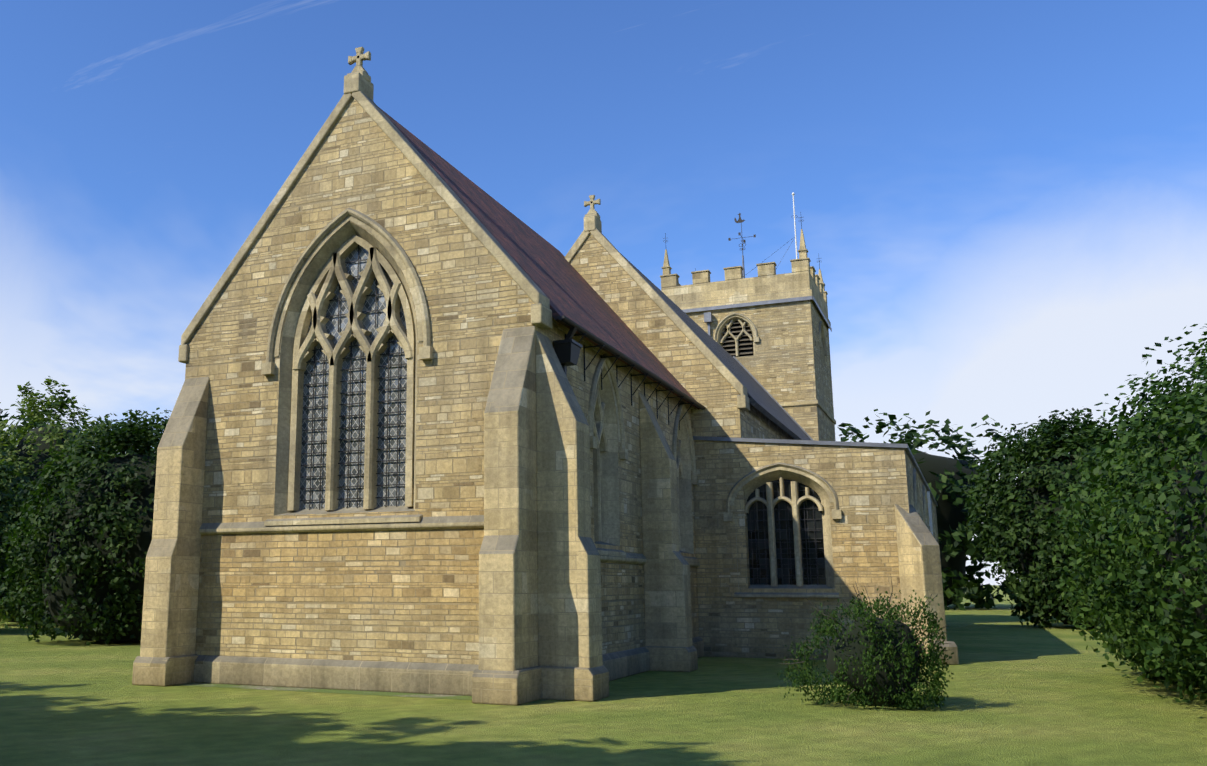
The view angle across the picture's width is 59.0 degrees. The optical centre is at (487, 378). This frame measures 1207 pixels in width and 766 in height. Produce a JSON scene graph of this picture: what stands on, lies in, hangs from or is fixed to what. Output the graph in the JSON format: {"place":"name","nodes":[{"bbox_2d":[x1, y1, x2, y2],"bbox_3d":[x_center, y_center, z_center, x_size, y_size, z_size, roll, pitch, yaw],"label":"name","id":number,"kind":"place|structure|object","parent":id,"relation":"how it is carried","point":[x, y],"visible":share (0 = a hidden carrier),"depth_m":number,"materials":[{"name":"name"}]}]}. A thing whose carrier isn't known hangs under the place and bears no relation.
{"place":"outdoors","nodes":[
{"label":"outdoors","id":0,"kind":"place"},
{"bbox_2d":[0,585,1206,765],"bbox_3d":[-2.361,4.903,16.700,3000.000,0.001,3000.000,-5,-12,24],"label":"ground","id":1,"kind":"structure","parent":0,"point":[1031,694],"depth_m":12.97,"materials":[{"name":"green plant"}]},
{"bbox_2d":[0,451,42,612],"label":"bush","id":2,"kind":"object","parent":1,"relation":"on","point":[9,490],"depth_m":36.54,"materials":[{"name":"green plant"}]},
{"bbox_2d":[0,376,121,624],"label":"tree","id":3,"kind":"object","parent":1,"relation":"on","point":[31,407],"depth_m":43.37,"materials":[{"name":"green plant"}]},
{"bbox_2d":[0,402,155,457],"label":"tree","id":4,"kind":"object","parent":1,"relation":"on","point":[37,425],"depth_m":54.99,"materials":[{"name":"green plant"}]},
{"bbox_2d":[0,407,171,645],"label":"tree","id":5,"kind":"object","parent":1,"relation":"on","point":[27,541],"depth_m":29.06,"materials":[{"name":"green plant"}]},
{"bbox_2d":[180,683,545,702],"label":"gravel","id":6,"kind":"structure","parent":1,"relation":"on","point":[460,697],"depth_m":16.31,"materials":[{"name":"beige gravel"}]},
{"bbox_2d":[132,326,697,705],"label":"buttresses","id":7,"kind":"structure","parent":1,"relation":"on","point":[540,612],"depth_m":15.88,"materials":[{"name":"beige stone"}]},
{"bbox_2d":[185,98,698,664],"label":"chancel wall","id":8,"kind":"structure","parent":1,"relation":"on","point":[391,596],"depth_m":17.73,"materials":[{"name":"stone"}]},
{"bbox_2d":[261,208,432,525],"bbox_3d":[-2.315,-0.271,17.805,3.280,5.400,0.450,-5,-12,24],"label":"window stone","id":9,"kind":"object","parent":8,"relation":"attached to","point":[334,272],"visible":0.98,"depth_m":17.88,"materials":[{"name":"beige stone"}]},
{"bbox_2d":[300,244,406,509],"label":"window bars","id":10,"kind":"object","parent":9,"relation":"attached to","point":[359,414],"depth_m":17.82,"materials":[{"name":"black metal"}]},
{"bbox_2d":[299,245,406,508],"bbox_3d":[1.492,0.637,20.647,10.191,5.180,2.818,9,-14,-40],"label":"glass","id":11,"kind":"object","parent":8,"relation":"on","point":[368,322],"visible":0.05,"depth_m":17.90,"materials":[{"name":"grey glass"}]},
{"bbox_2d":[178,47,551,363],"bbox_3d":[-2.286,-3.238,18.446,7.080,5.492,0.520,-5,-12,24],"label":"gable coping","id":12,"kind":"object","parent":8,"relation":"on","point":[358,86],"visible":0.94,"depth_m":18.45,"materials":[{"name":"beige stone"}]},
{"bbox_2d":[194,515,703,698],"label":"chancel bands","id":13,"kind":"object","parent":8,"relation":"attached to","point":[420,678],"visible":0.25,"depth_m":16.90,"materials":[{"name":"beige stone"}]},
{"bbox_2d":[380,108,699,409],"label":"roof","id":14,"kind":"structure","parent":8,"relation":"on","point":[560,282],"depth_m":21.14,"materials":[{"name":"tile"}]},
{"bbox_2d":[553,315,705,429],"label":"corbels","id":15,"kind":"object","parent":8,"relation":"attached to","point":[567,349],"visible":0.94,"depth_m":18.36,"materials":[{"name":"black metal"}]},
{"bbox_2d":[588,354,698,562],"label":"side window surrounds","id":16,"kind":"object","parent":8,"relation":"attached to","point":[598,443],"visible":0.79,"depth_m":19.52,"materials":[{"name":"beige stone"}]},
{"bbox_2d":[570,234,794,617],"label":"nave","id":17,"kind":"structure","parent":1,"relation":"on","point":[659,334],"depth_m":25.82,"materials":[{"name":"stone"}]},
{"bbox_2d":[564,195,749,410],"bbox_3d":[2.740,-1.887,27.068,7.520,5.918,0.540,-5,-12,24],"label":"gable coping","id":18,"kind":"object","parent":17,"relation":"on","point":[592,224],"visible":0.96,"depth_m":26.25,"materials":[{"name":"beige stone"}]},
{"bbox_2d":[624,257,810,439],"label":"nave roof","id":19,"kind":"structure","parent":17,"relation":"on","point":[761,400],"depth_m":31.81,"materials":[{"name":"grey metal"}]},
{"bbox_2d":[733,356,812,439],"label":"roof flashing","id":20,"kind":"object","parent":19,"relation":"on","point":[770,395],"visible":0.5,"depth_m":42.41,"materials":[{"name":"grey metal"}]},
{"bbox_2d":[686,300,835,440],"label":"tower","id":21,"kind":"structure","parent":1,"relation":"on","point":[787,361],"depth_m":43.20,"materials":[{"name":"beige stone"}]},
{"bbox_2d":[721,321,752,354],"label":"louvres","id":22,"kind":"object","parent":21,"relation":"attached to","point":[739,344],"visible":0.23,"depth_m":44.18,"materials":[{"name":"grey wood"}]},
{"bbox_2d":[723,321,752,356],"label":"belfry opening","id":23,"kind":"object","parent":21,"relation":"attached to","point":[742,337],"depth_m":44.24,"materials":[{"name":"black"}]},
{"bbox_2d":[663,213,819,274],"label":"tower ironwork","id":24,"kind":"object","parent":21,"relation":"attached to","point":[740,220],"visible":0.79,"depth_m":46.60,"materials":[{"name":"black metal"}]},
{"bbox_2d":[742,255,744,277],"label":"weathervane pole","id":25,"kind":"object","parent":21,"relation":"attached to","point":[743,266],"visible":0.31,"depth_m":46.35,"materials":[{"name":"white metal"}]},
{"bbox_2d":[660,229,835,423],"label":"battlement parapet","id":26,"kind":"structure","parent":21,"relation":"on","point":[802,279],"depth_m":44.34,"materials":[{"name":"beige stone"}]},
{"bbox_2d":[682,296,831,335],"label":"tower lead","id":27,"kind":"object","parent":21,"relation":"attached to","point":[708,318],"visible":0.77,"depth_m":44.24,"materials":[{"name":"grey metal"}]},
{"bbox_2d":[714,313,827,356],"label":"stone tower windows","id":28,"kind":"structure","parent":21,"relation":"attached to","point":[743,325],"depth_m":44.24,"materials":[{"name":"beige stone"}]},
{"bbox_2d":[792,192,797,258],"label":"flagpole","id":29,"kind":"object","parent":21,"relation":"attached to","point":[793,193],"visible":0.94,"depth_m":44.26,"materials":[{"name":"white metal"}]},
{"bbox_2d":[693,440,938,659],"bbox_3d":[11.055,5.417,32.476,4.696,5.000,19.512,-5,-12,24],"label":"aisle","id":30,"kind":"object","parent":1,"relation":"on","point":[871,486],"visible":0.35,"depth_m":23.74,"materials":[{"name":"beige stone"}]},
{"bbox_2d":[724,462,841,597],"bbox_3d":[6.739,3.424,24.070,2.600,3.032,0.402,-5,-12,24],"label":"window tracery","id":31,"kind":"object","parent":30,"relation":"attached to","point":[771,502],"visible":0.92,"depth_m":24.06,"materials":[{"name":"beige stone"}]},
{"bbox_2d":[747,479,825,584],"bbox_3d":[11.386,4.364,29.277,2.646,2.750,14.096,-8,-14,37],"label":"window glass","id":32,"kind":"object","parent":30,"relation":"on","point":[785,529],"visible":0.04,"depth_m":24.21,"materials":[{"name":"black glass"}]},
{"bbox_2d":[750,503,822,584],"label":"window bars","id":33,"kind":"object","parent":32,"relation":"attached to","point":[780,542],"visible":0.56,"depth_m":24.14,"materials":[{"name":"black metal"}]},
{"bbox_2d":[693,436,937,505],"bbox_3d":[11.064,3.132,32.883,4.790,0.538,19.570,-5,-12,24],"label":"parapet coping","id":34,"kind":"object","parent":30,"relation":"on","point":[862,444],"visible":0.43,"depth_m":24.24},
{"bbox_2d":[913,467,936,539],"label":"aisle windows","id":35,"kind":"structure","parent":30,"relation":"attached to","point":[917,500],"depth_m":29.66,"materials":[{"name":"beige stone"}]},
{"bbox_2d":[927,491,932,534],"bbox_3d":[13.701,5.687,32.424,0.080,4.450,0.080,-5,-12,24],"label":"window glass","id":36,"kind":"object","parent":30,"relation":"attached to","point":[929,510],"visible":0.36,"depth_m":32.70,"materials":[{"name":"grey glass"}]},
{"bbox_2d":[777,574,953,710],"bbox_3d":[5.208,3.600,14.586,2.252,1.791,1.969,-5,-12,24],"label":"shrub","id":37,"kind":"object","parent":1,"relation":"on","point":[909,701],"depth_m":14.16,"materials":[{"name":"green plant"}]},
{"bbox_2d":[894,504,958,664],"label":"buttress","id":38,"kind":"structure","parent":1,"relation":"on","point":[919,561],"depth_m":22.30,"materials":[{"name":"beige stone"}]},
{"bbox_2d":[837,409,1033,610],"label":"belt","id":39,"kind":"object","parent":1,"relation":"on","point":[970,585],"depth_m":69.18,"materials":[{"name":"green plant"}]},
{"bbox_2d":[964,429,1130,577],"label":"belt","id":40,"kind":"object","parent":1,"relation":"on","point":[974,464],"visible":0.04,"depth_m":66.99,"materials":[{"name":"green plant"}]},
{"bbox_2d":[961,404,1172,629],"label":"tree","id":41,"kind":"object","parent":1,"relation":"on","point":[1054,434],"depth_m":40.28,"materials":[{"name":"green plant"}]},
{"bbox_2d":[1047,324,1206,703],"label":"bush","id":42,"kind":"object","parent":1,"relation":"on","point":[1177,428],"depth_m":14.39,"materials":[{"name":"green plant"}]},
{"bbox_2d":[1068,453,1205,681],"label":"bush","id":43,"kind":"object","parent":1,"relation":"on","point":[1154,581],"depth_m":18.07,"materials":[{"name":"green plant"}]},
{"bbox_2d":[1175,479,1206,538],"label":"bush","id":44,"kind":"object","parent":1,"relation":"on","point":[1199,506],"visible":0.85,"depth_m":10.98,"materials":[{"name":"green plant"}]},
{"bbox_2d":[0,0,1206,584],"label":"sky","id":45,"kind":"structure","parent":0,"point":[1001,204],"materials":[{"name":"blue"}]}
]}

